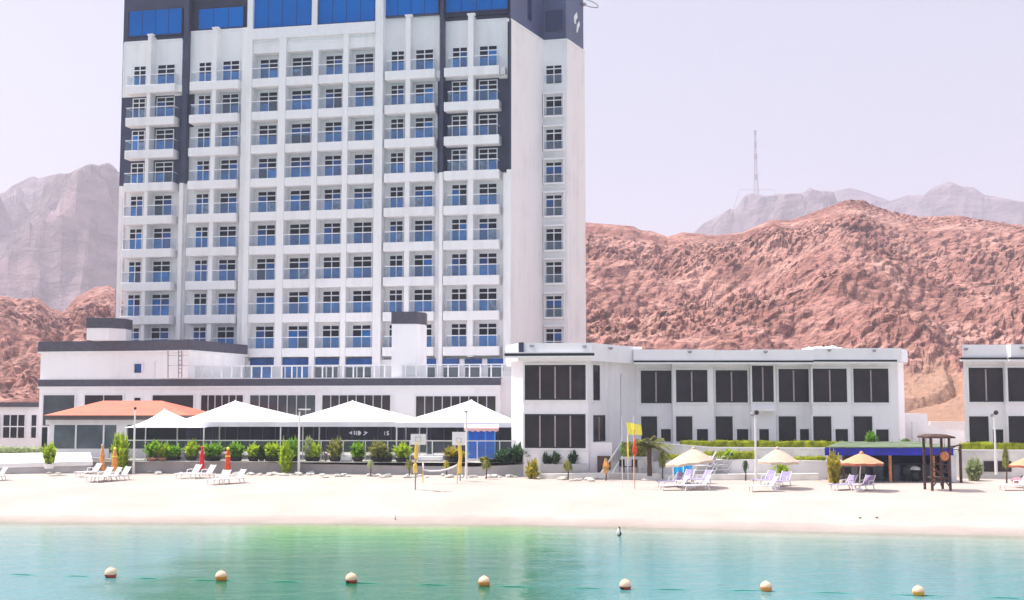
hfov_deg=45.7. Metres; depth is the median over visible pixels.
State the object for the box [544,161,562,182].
window
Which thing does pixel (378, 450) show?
leafy shrub
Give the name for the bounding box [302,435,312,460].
leafy shrub
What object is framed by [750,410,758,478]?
lamp post
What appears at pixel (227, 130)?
balcony window
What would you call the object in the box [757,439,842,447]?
hedge
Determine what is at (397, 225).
balcony window
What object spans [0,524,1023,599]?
sea water
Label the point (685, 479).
sun lounger
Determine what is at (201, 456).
folded parasol
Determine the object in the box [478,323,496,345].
balcony window
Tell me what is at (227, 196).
balcony window
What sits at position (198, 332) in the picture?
balcony window
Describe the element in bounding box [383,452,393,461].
leafy shrub
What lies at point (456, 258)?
balcony window
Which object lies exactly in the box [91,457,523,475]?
planter wall
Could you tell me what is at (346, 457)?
outdoor sofa
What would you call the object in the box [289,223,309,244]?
balcony window
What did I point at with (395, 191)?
balcony window
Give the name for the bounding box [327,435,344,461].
leafy shrub
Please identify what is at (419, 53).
balcony window
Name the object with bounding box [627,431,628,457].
beach flag
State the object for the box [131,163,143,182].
balcony window
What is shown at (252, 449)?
leafy shrub
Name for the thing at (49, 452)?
leafy shrub
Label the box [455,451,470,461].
leafy shrub
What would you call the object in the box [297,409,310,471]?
lamp post
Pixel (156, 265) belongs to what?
balcony window
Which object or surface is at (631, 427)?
beach flag
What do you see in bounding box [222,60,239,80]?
balcony window
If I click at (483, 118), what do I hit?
balcony window
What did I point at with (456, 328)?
balcony window
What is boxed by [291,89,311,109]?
balcony window
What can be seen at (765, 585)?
float buoy
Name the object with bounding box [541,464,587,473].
planter wall
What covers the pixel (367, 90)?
balcony window
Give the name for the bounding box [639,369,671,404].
window
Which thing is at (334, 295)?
balcony window
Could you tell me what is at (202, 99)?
balcony window
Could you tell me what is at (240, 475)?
sun lounger
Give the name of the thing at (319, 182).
hotel tower
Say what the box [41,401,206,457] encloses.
glazed pavilion
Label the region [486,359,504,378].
terrace window
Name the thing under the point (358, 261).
balcony window
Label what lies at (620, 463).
patio chair
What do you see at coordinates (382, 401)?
window
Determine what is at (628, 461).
garden wall
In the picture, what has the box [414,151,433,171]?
balcony window
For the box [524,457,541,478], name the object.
leafy shrub
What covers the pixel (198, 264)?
balcony window
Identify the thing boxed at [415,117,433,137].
balcony window
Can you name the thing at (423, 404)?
window
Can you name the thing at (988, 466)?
cellar opening
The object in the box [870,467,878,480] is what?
patio chair
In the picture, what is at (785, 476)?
sun lounger
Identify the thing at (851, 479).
sun lounger
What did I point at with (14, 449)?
hedge
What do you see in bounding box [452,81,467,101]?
balcony window
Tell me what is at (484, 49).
balcony window
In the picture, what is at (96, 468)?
sun lounger
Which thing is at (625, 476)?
terrace ground
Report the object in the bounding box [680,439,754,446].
hedge
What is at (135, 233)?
balcony window
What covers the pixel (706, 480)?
sun lounger
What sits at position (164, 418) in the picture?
marquee tent
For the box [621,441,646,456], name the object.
hedge
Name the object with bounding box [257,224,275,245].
balcony window
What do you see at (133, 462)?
lamp post
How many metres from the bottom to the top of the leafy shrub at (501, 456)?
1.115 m
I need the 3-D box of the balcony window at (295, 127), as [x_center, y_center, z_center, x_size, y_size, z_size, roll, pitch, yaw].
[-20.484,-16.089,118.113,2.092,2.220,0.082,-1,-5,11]
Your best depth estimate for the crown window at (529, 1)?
117.96 m
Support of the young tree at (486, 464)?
on the beach sand
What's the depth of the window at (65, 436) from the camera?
92.15 m
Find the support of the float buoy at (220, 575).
on the sea water
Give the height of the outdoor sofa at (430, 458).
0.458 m
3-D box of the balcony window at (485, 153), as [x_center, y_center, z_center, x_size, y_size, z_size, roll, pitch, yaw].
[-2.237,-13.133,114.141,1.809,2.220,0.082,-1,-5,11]
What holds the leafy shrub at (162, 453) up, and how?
on the promenade
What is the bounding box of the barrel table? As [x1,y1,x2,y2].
[910,466,920,481]
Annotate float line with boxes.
[13,574,1023,598]
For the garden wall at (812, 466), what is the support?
on the beach sand
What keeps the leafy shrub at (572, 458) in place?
in the planter wall at (558, 468)
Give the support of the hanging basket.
hanging from the wooden shelter
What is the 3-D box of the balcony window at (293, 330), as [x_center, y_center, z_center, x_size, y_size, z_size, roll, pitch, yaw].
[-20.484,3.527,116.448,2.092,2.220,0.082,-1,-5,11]
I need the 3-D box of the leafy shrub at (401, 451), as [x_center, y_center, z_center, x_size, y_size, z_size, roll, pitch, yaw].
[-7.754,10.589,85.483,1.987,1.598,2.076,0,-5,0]
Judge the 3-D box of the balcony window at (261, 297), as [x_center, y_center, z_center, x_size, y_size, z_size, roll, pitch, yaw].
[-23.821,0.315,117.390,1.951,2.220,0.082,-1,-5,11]
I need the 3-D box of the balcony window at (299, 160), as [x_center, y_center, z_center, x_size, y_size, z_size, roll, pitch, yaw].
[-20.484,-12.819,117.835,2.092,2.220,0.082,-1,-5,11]
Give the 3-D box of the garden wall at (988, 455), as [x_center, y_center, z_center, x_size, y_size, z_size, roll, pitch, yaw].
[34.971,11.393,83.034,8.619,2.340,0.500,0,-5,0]
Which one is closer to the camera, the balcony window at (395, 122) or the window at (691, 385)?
the window at (691, 385)
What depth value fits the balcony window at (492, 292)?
113.07 m
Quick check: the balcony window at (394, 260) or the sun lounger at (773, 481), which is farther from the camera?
the balcony window at (394, 260)
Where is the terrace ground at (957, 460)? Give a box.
[953,450,958,476]
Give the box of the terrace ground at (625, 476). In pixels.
[608,474,633,479]
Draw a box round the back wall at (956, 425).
[929,421,965,442]
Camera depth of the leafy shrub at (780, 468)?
81.59 m
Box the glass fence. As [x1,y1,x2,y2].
[128,440,515,460]
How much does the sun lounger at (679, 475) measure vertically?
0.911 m
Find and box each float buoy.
[104,567,116,577]
[215,570,226,580]
[345,572,356,582]
[478,575,489,586]
[619,579,630,589]
[760,580,771,591]
[912,585,924,595]
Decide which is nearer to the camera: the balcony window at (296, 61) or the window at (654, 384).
the window at (654, 384)
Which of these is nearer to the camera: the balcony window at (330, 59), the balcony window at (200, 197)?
the balcony window at (330, 59)
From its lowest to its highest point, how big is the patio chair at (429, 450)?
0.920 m
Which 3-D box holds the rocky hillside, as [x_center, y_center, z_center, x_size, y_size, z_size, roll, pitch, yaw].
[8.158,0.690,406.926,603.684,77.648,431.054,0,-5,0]
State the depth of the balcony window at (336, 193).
116.88 m
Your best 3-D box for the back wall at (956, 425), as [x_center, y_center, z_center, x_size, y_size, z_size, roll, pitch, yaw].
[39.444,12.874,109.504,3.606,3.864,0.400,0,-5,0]
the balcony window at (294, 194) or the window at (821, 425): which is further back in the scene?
the balcony window at (294, 194)
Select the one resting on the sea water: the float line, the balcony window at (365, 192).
the float line
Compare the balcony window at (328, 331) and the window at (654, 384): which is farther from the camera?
the balcony window at (328, 331)
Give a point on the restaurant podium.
(73, 374)
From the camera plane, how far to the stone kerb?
82.00 m
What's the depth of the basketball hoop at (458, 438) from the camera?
79.88 m
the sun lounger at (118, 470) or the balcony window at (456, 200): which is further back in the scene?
the balcony window at (456, 200)
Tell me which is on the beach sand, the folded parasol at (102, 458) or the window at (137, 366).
the folded parasol at (102, 458)
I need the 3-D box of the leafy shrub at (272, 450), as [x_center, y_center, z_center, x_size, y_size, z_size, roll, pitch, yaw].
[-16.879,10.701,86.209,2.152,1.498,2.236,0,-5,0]
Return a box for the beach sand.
[0,473,1023,537]
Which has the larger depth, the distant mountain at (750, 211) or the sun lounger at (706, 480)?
the distant mountain at (750, 211)
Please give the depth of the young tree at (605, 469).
80.36 m
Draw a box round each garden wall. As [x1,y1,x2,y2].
[0,452,92,473]
[621,456,652,472]
[653,459,827,478]
[659,443,841,460]
[659,473,818,480]
[962,449,1023,478]
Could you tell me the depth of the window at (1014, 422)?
85.12 m
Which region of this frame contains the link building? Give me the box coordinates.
[905,413,963,446]
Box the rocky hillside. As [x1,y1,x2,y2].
[0,200,1023,424]
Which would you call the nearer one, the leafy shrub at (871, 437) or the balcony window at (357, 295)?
the leafy shrub at (871, 437)
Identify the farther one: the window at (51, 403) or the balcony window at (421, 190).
the balcony window at (421, 190)
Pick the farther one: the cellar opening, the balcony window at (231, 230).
the balcony window at (231, 230)
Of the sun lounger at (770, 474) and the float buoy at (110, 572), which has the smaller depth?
the float buoy at (110, 572)
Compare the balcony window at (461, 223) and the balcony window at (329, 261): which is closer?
the balcony window at (461, 223)
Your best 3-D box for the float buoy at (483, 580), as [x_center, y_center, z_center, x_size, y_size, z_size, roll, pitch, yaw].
[-0.993,10.064,43.424,0.433,0.451,0.432,0,-5,0]
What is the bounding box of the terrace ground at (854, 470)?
[826,460,864,478]
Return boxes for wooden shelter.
[917,434,954,490]
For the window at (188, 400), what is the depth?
106.19 m
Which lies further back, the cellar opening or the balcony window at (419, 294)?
the balcony window at (419, 294)
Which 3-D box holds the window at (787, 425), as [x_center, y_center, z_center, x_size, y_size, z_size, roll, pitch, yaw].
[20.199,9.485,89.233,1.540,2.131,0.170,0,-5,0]
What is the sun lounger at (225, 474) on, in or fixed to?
on the beach sand
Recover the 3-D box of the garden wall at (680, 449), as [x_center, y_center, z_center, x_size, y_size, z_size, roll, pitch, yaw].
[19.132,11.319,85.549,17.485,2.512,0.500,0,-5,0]
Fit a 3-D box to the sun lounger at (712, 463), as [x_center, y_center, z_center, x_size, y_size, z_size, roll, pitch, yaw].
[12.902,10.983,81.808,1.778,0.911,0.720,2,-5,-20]
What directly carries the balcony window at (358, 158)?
in the hotel tower
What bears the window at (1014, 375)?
in the villa at (993, 378)
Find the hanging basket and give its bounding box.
[940,442,948,460]
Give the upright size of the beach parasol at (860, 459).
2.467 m
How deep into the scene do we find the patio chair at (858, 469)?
79.56 m
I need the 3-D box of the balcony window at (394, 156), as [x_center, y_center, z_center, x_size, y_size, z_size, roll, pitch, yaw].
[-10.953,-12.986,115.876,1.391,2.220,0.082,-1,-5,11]
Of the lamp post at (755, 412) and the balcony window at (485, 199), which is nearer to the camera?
the lamp post at (755, 412)
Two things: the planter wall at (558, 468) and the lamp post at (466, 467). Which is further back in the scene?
the planter wall at (558, 468)
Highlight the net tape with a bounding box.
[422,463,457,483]
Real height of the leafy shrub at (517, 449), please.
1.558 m
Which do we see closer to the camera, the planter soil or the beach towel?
the beach towel
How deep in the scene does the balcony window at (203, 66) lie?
120.39 m
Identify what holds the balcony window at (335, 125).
in the hotel tower
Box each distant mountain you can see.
[0,163,125,311]
[694,182,1023,234]
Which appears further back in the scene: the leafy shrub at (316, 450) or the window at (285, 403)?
the window at (285, 403)
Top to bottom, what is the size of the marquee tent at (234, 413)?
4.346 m
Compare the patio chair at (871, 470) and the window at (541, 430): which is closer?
the patio chair at (871, 470)
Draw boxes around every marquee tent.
[124,408,219,456]
[176,400,319,458]
[279,400,427,454]
[395,399,510,456]
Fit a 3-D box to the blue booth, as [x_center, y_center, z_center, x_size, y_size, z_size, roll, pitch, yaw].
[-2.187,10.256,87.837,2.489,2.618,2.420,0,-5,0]
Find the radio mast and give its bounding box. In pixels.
[734,130,775,206]
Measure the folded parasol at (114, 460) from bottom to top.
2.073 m
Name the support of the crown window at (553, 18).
in the hotel tower
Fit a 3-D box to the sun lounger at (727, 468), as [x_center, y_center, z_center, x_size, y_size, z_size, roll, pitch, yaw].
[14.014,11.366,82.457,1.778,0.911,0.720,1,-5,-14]
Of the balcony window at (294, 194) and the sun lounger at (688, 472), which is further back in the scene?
the balcony window at (294, 194)
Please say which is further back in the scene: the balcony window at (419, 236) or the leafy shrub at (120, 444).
the balcony window at (419, 236)
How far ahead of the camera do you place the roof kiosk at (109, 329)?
106.23 m
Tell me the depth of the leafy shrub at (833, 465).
77.29 m
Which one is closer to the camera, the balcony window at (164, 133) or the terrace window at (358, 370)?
the terrace window at (358, 370)
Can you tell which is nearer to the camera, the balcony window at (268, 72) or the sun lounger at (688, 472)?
the sun lounger at (688, 472)
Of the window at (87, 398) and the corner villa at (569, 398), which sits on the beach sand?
the corner villa at (569, 398)
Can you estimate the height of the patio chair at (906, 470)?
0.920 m
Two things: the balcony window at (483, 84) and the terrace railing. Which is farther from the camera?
the balcony window at (483, 84)
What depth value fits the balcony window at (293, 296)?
116.71 m
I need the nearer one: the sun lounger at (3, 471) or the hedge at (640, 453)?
the sun lounger at (3, 471)
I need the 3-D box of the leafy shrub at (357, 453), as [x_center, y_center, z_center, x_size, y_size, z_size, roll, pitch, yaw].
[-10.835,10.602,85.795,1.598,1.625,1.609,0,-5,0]
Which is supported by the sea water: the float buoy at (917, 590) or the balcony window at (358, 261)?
the float buoy at (917, 590)
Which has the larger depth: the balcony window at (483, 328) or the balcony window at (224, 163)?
the balcony window at (224, 163)
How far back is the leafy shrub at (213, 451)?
86.12 m
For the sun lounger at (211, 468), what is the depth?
82.02 m
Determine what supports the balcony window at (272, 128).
in the hotel tower
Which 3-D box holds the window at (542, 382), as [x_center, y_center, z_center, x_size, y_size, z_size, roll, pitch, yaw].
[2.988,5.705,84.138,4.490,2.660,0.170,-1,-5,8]
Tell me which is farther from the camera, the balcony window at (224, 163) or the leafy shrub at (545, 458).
the balcony window at (224, 163)
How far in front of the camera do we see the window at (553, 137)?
119.39 m
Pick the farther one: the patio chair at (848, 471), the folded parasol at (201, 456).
the folded parasol at (201, 456)
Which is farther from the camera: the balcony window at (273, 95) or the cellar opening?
the balcony window at (273, 95)
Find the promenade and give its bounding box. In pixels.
[0,451,521,462]
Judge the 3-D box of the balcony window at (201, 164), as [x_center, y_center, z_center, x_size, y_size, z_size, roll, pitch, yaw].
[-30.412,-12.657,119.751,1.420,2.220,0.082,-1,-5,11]
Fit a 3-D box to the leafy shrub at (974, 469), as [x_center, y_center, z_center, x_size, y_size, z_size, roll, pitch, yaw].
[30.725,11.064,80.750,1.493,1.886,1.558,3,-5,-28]
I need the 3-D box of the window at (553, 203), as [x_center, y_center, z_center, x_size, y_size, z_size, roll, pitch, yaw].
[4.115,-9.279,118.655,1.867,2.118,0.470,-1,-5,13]
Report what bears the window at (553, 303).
in the hotel tower
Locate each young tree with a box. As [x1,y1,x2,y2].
[321,448,330,462]
[367,460,373,475]
[405,459,412,475]
[444,460,450,474]
[481,459,491,478]
[562,461,572,479]
[602,458,608,480]
[658,451,665,478]
[742,460,748,480]
[1002,448,1009,482]
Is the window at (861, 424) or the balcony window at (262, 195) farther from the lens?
the balcony window at (262, 195)
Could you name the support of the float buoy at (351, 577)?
on the sea water
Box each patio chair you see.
[427,447,433,454]
[619,459,628,472]
[629,459,637,466]
[845,467,852,480]
[857,467,865,480]
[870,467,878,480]
[903,467,911,480]
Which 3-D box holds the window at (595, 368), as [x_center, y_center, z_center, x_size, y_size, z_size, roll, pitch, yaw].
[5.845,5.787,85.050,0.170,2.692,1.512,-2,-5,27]
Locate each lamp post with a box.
[132,407,136,473]
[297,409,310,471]
[465,409,473,478]
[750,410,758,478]
[989,410,997,474]
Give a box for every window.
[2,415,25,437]
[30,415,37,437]
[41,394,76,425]
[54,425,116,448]
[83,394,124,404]
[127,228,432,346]
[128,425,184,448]
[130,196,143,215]
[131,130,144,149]
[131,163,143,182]
[132,98,145,117]
[133,65,146,84]
[133,362,143,372]
[133,396,141,400]
[151,294,169,315]
[151,394,194,408]
[152,260,170,281]
[153,227,171,248]
[154,194,172,214]
[155,129,173,148]
[155,162,173,181]
[156,96,174,116]
[157,64,175,83]
[193,293,206,314]
[193,326,206,340]
[194,259,207,280]
[195,193,209,213]
[195,226,208,247]
[196,160,209,180]
[197,127,210,147]
[198,61,211,81]
[198,95,211,113]
[199,394,244,410]
[217,292,235,314]
[217,326,234,343]
[218,259,235,280]
[219,192,237,212]
[219,225,236,246]
[220,159,237,179]
[221,93,239,112]
[221,126,238,146]
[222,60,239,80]
[248,394,316,415]
[255,292,274,313]
[255,326,273,347]
[256,258,275,279]
[257,191,276,211]
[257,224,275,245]
[258,124,277,144]
[258,157,276,177]
[259,91,277,111]
[260,58,278,77]
[287,325,308,347]
[288,291,308,313]
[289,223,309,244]
[289,257,309,278]
[290,156,310,176]
[290,189,310,210]
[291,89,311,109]
[291,123,311,142]
[292,56,312,76]
[315,359,338,377]
[321,394,391,411]
[322,290,339,312]
[322,325,339,347]
[323,222,340,243]
[323,256,340,278]
[324,121,341,141]
[324,155,341,175]
[324,188,341,209]
[325,55,342,74]
[325,88,342,107]
[346,358,371,377]
[352,290,371,312]
[352,324,371,347]
[353,187,372,208]
[353,221,372,242]
[353,255,371,277]
[354,86,373,106]
[354,120,373,140]
[354,153,372,174]
[355,53,373,72]
[389,220,403,241]
[389,255,402,276]
[390,84,404,104]
[390,118,404,138]
[390,152,403,172]
[390,186,403,207]
[391,50,404,70]
[413,289,432,311]
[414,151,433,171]
[414,185,432,206]
[414,219,432,241]
[414,254,432,276]
[414,394,496,416]
[415,48,433,69]
[415,83,433,103]
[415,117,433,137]
[427,359,435,376]
[442,359,459,376]
[451,184,467,205]
[451,218,466,240]
[451,253,466,275]
[451,288,466,310]
[451,323,466,346]
[452,46,467,67]
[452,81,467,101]
[452,115,467,135]
[452,149,467,170]
[464,359,482,376]
[478,217,497,239]
[478,252,497,274]
[478,287,497,310]
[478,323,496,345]
[479,45,497,65]
[479,79,497,99]
[479,114,497,134]
[479,148,497,169]
[479,183,497,204]
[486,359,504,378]
[523,363,587,401]
[523,412,587,449]
[527,0,531,22]
[544,95,562,114]
[544,128,562,148]
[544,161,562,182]
[544,194,562,215]
[544,228,562,249]
[544,261,562,282]
[545,9,562,31]
[545,64,562,83]
[545,295,563,316]
[545,328,563,342]
[591,363,600,401]
[591,413,605,442]
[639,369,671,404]
[639,415,658,442]
[674,368,709,403]
[674,415,693,442]
[714,369,749,403]
[714,415,734,440]
[750,364,775,403]
[776,367,809,403]
[777,415,797,440]
[810,367,848,403]
[811,415,833,440]
[851,367,890,403]
[852,415,873,440]
[966,366,1003,403]
[967,415,990,441]
[1005,366,1023,402]
[1006,414,1023,442]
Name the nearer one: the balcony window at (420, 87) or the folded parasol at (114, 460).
the folded parasol at (114, 460)
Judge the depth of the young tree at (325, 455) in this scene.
85.75 m
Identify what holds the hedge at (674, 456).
on the garden wall at (812, 466)
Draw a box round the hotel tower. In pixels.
[116,0,598,378]
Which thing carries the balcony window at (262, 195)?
in the hotel tower
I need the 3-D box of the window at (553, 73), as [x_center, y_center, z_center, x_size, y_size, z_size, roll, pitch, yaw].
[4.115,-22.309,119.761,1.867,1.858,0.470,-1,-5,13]
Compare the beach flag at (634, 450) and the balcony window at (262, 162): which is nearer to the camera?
the beach flag at (634, 450)
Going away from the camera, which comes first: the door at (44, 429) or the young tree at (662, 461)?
the young tree at (662, 461)
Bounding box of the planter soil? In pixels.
[276,462,514,466]
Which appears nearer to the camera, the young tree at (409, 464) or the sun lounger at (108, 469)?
the sun lounger at (108, 469)
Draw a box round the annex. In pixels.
[0,402,38,446]
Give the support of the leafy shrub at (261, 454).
on the promenade
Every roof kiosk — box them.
[86,318,132,340]
[391,312,426,376]
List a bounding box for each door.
[41,427,47,449]
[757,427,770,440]
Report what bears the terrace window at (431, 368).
in the hotel tower
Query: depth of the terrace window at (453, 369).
112.32 m
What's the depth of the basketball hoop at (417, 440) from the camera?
74.61 m
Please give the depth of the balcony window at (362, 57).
117.43 m
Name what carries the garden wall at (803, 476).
on the beach sand
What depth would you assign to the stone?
80.90 m
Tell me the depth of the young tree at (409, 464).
82.57 m
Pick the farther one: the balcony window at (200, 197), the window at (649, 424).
the balcony window at (200, 197)
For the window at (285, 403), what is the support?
in the restaurant podium
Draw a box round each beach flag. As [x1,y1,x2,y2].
[620,441,623,488]
[626,416,641,474]
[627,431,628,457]
[632,429,636,482]
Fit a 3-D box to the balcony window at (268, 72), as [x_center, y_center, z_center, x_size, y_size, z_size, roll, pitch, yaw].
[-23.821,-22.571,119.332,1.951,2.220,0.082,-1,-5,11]
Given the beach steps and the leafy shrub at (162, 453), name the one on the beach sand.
the beach steps
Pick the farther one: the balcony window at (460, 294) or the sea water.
the balcony window at (460, 294)
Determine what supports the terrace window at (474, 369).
in the hotel tower
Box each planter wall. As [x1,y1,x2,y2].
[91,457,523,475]
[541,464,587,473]
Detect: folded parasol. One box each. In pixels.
[99,444,104,474]
[111,447,117,471]
[199,446,204,474]
[225,447,230,469]
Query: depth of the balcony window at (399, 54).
116.51 m
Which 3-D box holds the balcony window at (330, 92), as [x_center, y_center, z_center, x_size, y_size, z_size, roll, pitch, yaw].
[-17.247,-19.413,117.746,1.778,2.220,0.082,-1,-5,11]
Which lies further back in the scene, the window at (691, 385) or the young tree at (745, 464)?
the window at (691, 385)
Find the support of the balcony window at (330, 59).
in the hotel tower
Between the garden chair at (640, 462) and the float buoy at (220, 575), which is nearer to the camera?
the float buoy at (220, 575)
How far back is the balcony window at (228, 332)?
117.89 m
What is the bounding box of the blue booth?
[464,424,498,460]
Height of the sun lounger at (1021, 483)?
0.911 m
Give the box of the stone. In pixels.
[557,476,566,479]
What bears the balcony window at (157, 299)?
in the hotel tower
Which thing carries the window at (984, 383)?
in the villa at (993, 378)
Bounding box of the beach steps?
[597,443,620,472]
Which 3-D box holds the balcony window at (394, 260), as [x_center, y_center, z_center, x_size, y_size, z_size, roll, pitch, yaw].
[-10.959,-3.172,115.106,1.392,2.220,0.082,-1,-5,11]
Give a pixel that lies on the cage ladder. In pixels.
(178, 355)
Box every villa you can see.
[504,342,641,476]
[633,348,907,443]
[960,344,1023,442]
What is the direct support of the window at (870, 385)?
in the long villa at (836, 394)
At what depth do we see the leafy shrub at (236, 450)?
86.17 m
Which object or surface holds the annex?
on the desert ground
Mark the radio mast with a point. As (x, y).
(756, 165)
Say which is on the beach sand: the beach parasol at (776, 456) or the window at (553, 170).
the beach parasol at (776, 456)
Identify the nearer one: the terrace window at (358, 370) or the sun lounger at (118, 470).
the sun lounger at (118, 470)
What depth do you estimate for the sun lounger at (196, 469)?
82.23 m
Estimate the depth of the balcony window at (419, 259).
114.57 m
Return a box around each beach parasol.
[666,447,712,487]
[758,447,798,488]
[840,451,883,490]
[1008,458,1023,467]
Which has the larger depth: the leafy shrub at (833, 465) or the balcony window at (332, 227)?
the balcony window at (332, 227)
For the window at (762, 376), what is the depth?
89.16 m
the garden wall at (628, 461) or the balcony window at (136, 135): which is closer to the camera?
the garden wall at (628, 461)
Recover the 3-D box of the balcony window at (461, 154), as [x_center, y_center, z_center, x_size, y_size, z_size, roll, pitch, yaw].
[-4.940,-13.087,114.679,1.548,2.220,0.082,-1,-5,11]
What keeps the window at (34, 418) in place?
in the annex
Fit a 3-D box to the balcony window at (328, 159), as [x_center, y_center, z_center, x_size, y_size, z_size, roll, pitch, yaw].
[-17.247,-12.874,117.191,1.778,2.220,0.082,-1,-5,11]
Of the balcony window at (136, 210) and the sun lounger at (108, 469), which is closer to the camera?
the sun lounger at (108, 469)
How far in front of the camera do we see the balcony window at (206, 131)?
120.01 m
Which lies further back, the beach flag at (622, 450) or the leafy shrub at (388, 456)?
the leafy shrub at (388, 456)
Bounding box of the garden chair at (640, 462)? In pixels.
[637,459,645,472]
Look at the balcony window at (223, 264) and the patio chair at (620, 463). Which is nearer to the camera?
the patio chair at (620, 463)
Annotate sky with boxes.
[0,0,1023,235]
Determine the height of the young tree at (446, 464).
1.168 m
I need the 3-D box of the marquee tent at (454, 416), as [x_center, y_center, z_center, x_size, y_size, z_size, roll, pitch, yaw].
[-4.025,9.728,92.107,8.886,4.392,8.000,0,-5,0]
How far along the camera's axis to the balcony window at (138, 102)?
121.69 m
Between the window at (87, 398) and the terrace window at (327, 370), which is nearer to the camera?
the window at (87, 398)
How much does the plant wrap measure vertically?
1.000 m
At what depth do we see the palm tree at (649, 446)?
81.59 m
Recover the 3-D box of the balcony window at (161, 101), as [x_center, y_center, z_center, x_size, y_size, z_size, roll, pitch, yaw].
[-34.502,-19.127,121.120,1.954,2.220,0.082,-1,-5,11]
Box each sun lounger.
[0,467,8,479]
[74,463,102,476]
[84,467,113,481]
[94,467,122,481]
[103,466,131,480]
[174,464,201,478]
[189,464,216,478]
[205,469,230,484]
[217,469,246,483]
[656,472,684,486]
[658,475,688,490]
[681,475,710,490]
[682,469,695,481]
[686,469,712,483]
[694,457,716,469]
[694,462,716,473]
[708,451,731,464]
[717,461,732,473]
[746,476,778,491]
[752,470,775,484]
[770,471,791,486]
[828,474,857,490]
[849,474,875,490]
[997,476,1023,490]
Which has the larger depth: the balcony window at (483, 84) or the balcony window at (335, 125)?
the balcony window at (335, 125)
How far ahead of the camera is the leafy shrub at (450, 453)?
84.77 m
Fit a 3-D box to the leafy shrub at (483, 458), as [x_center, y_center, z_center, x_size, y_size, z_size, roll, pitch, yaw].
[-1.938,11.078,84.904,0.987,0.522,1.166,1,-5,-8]
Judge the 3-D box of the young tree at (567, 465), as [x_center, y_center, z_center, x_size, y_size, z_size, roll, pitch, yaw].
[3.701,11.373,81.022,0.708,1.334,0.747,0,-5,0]
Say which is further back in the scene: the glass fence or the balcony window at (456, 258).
the balcony window at (456, 258)
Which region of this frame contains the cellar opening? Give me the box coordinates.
[983,461,1011,471]
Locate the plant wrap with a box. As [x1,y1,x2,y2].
[603,458,609,473]
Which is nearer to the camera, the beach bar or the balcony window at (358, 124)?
the beach bar
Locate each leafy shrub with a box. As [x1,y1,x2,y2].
[40,441,58,468]
[109,431,130,473]
[142,438,161,459]
[153,442,171,457]
[164,443,183,460]
[182,439,200,460]
[198,441,225,460]
[225,439,246,460]
[246,442,259,460]
[255,442,265,460]
[262,441,281,461]
[277,435,294,472]
[288,436,301,460]
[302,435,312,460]
[308,441,323,461]
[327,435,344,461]
[349,440,367,461]
[367,439,389,461]
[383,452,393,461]
[391,440,413,461]
[443,445,457,461]
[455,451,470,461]
[478,455,488,461]
[491,448,521,462]
[502,441,530,462]
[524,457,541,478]
[541,451,548,463]
[550,450,560,464]
[568,450,578,463]
[721,448,737,459]
[773,464,789,473]
[826,446,840,483]
[865,430,878,441]
[962,456,984,480]
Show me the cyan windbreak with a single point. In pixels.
(679, 469)
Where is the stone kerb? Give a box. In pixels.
[541,472,658,479]
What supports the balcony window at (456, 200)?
in the hotel tower
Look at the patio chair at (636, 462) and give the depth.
82.36 m
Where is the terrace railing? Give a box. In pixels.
[195,364,510,377]
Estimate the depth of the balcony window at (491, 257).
113.36 m
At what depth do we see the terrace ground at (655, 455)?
85.79 m
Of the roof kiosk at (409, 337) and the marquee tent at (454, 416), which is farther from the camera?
the roof kiosk at (409, 337)
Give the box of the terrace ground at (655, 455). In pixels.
[651,447,958,461]
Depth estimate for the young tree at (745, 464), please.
80.33 m
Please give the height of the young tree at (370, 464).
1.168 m
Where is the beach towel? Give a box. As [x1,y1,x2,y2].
[1011,475,1023,482]
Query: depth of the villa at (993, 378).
85.49 m
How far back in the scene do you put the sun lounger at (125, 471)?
80.49 m
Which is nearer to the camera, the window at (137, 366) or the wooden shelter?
the wooden shelter
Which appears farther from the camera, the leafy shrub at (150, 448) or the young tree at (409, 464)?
the leafy shrub at (150, 448)
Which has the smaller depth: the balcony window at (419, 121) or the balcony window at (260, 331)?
the balcony window at (419, 121)
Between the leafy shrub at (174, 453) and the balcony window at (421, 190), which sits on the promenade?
the leafy shrub at (174, 453)
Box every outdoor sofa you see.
[340,454,352,460]
[417,455,442,460]
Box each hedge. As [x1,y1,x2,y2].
[0,445,42,452]
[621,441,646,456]
[665,452,679,459]
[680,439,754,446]
[703,449,754,458]
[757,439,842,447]
[793,454,825,460]
[959,441,993,449]
[993,441,1023,449]
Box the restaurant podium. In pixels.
[37,339,510,452]
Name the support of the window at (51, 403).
in the restaurant podium
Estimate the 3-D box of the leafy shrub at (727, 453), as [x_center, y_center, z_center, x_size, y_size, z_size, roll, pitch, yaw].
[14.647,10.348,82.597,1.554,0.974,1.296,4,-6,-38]
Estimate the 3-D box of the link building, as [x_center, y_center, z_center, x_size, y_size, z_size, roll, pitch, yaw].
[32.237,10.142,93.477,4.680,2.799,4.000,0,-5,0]
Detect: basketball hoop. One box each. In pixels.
[411,434,425,489]
[452,432,464,480]
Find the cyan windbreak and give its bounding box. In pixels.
[673,465,693,479]
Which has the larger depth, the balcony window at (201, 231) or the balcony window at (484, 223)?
the balcony window at (201, 231)
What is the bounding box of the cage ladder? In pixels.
[167,349,188,377]
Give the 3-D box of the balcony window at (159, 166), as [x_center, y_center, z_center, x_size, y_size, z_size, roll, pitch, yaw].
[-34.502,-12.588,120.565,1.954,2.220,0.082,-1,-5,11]
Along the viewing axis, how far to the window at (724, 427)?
89.29 m
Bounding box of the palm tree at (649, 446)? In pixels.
[625,435,673,475]
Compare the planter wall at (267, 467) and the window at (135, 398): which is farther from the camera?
the window at (135, 398)
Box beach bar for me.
[825,441,962,482]
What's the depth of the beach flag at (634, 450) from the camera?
74.32 m

